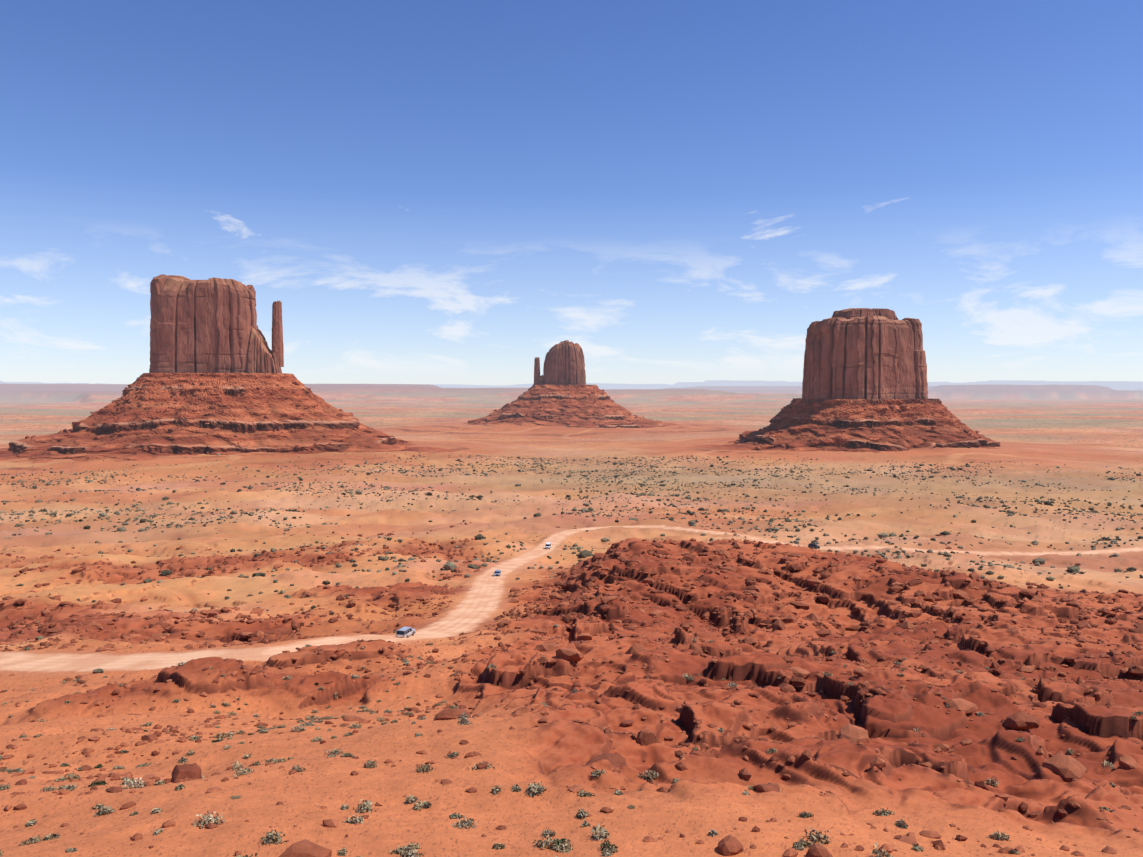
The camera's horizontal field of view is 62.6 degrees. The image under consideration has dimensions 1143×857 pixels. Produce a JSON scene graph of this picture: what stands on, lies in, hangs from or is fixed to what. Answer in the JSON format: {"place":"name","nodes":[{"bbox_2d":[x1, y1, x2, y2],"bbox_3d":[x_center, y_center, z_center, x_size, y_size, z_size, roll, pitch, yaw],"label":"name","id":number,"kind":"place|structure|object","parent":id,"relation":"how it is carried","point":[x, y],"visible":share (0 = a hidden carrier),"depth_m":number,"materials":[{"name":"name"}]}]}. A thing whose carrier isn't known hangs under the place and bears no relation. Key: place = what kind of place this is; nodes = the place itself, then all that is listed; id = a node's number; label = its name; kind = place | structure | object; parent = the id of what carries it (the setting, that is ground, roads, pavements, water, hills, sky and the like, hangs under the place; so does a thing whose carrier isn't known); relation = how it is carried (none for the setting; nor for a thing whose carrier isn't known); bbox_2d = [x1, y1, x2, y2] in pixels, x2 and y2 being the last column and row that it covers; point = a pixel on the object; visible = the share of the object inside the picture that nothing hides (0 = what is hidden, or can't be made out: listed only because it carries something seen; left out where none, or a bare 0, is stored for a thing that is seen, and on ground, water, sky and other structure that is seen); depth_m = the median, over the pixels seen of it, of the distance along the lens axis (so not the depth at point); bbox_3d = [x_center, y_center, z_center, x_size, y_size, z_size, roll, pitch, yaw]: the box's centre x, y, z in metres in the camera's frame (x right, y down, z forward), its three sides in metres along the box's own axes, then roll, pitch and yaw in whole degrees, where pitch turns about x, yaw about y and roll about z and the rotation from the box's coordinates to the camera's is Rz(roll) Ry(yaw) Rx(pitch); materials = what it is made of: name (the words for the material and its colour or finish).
{"place":"outdoors","nodes":[
{"label":"outdoors","id":0,"kind":"place"},
{"bbox_2d":[0,380,1142,856],"bbox_3d":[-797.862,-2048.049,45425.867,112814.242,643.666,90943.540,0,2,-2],"label":"terrain","id":1,"kind":"structure","parent":0,"point":[1086,432],"depth_m":182.21,"materials":[{"name":"orange sand"}]},
{"bbox_2d":[0,274,456,462],"bbox_3d":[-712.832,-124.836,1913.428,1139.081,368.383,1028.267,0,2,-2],"label":"butte","id":2,"kind":"object","parent":1,"relation":"on","point":[208,333],"visible":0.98,"depth_m":1808.69,"materials":[{"name":"brown stone"}]},
{"bbox_2d":[396,626,415,637],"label":"silver suv","id":3,"kind":"object","parent":1,"relation":"on","point":[404,632],"visible":0.85,"depth_m":172.19,"materials":[{"name":"white paint"}]},
{"bbox_2d":[494,570,500,575],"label":"blue car","id":4,"kind":"object","parent":1,"relation":"on","point":[497,573],"visible":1,"depth_m":372.64,"materials":[{"name":"blue paint"}]},
{"bbox_2d":[545,542,550,548],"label":"car","id":5,"kind":"object","parent":1,"relation":"on","point":[548,545],"visible":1,"depth_m":530.57,"materials":[{"name":"white paint"}]},
{"bbox_2d":[0,522,1142,856],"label":"scattered rocks","id":6,"kind":"object","parent":1,"relation":"on","point":[1068,768],"visible":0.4,"depth_m":143.66,"materials":[{"name":"brown stone"}]},
{"bbox_2d":[0,452,1142,717],"bbox_3d":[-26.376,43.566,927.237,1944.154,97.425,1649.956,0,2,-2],"label":"shrubs","id":7,"kind":"object","parent":1,"relation":"on","point":[448,564],"visible":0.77,"depth_m":869.43,"materials":[{"name":"green plant"}]},
{"bbox_2d":[0,637,1142,856],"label":"bushes","id":8,"kind":"object","parent":1,"relation":"on","point":[564,845],"visible":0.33,"depth_m":47.64,"materials":[{"name":"green plant"}]},
{"bbox_2d":[463,340,682,427],"bbox_3d":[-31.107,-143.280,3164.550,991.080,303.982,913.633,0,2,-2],"label":"butte","id":9,"kind":"object","parent":1,"relation":"on","point":[564,367],"visible":0.81,"depth_m":3056.71,"materials":[{"name":"brown stone"}]},
{"bbox_2d":[808,543,819,548],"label":"dark car","id":10,"kind":"object","parent":1,"relation":"on","point":[812,545],"visible":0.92,"depth_m":561.86,"materials":[{"name":"grey paint"}]},
{"bbox_2d":[686,308,1000,452],"bbox_3d":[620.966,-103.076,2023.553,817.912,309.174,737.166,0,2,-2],"label":"butte","id":11,"kind":"object","parent":1,"relation":"on","point":[873,360],"visible":0.9,"depth_m":1910.72,"materials":[{"name":"brown stone"}]},
{"bbox_2d":[0,380,982,458],"bbox_3d":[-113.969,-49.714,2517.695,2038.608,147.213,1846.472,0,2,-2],"label":"talus blocks","id":12,"kind":"object","parent":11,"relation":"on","point":[814,405],"visible":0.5,"depth_m":1848.19,"materials":[{"name":"brown stone"}]},
{"bbox_2d":[0,0,1142,385],"label":"sky","id":13,"kind":"structure","parent":0,"point":[672,192],"materials":[{"name":"blue"}]}
]}

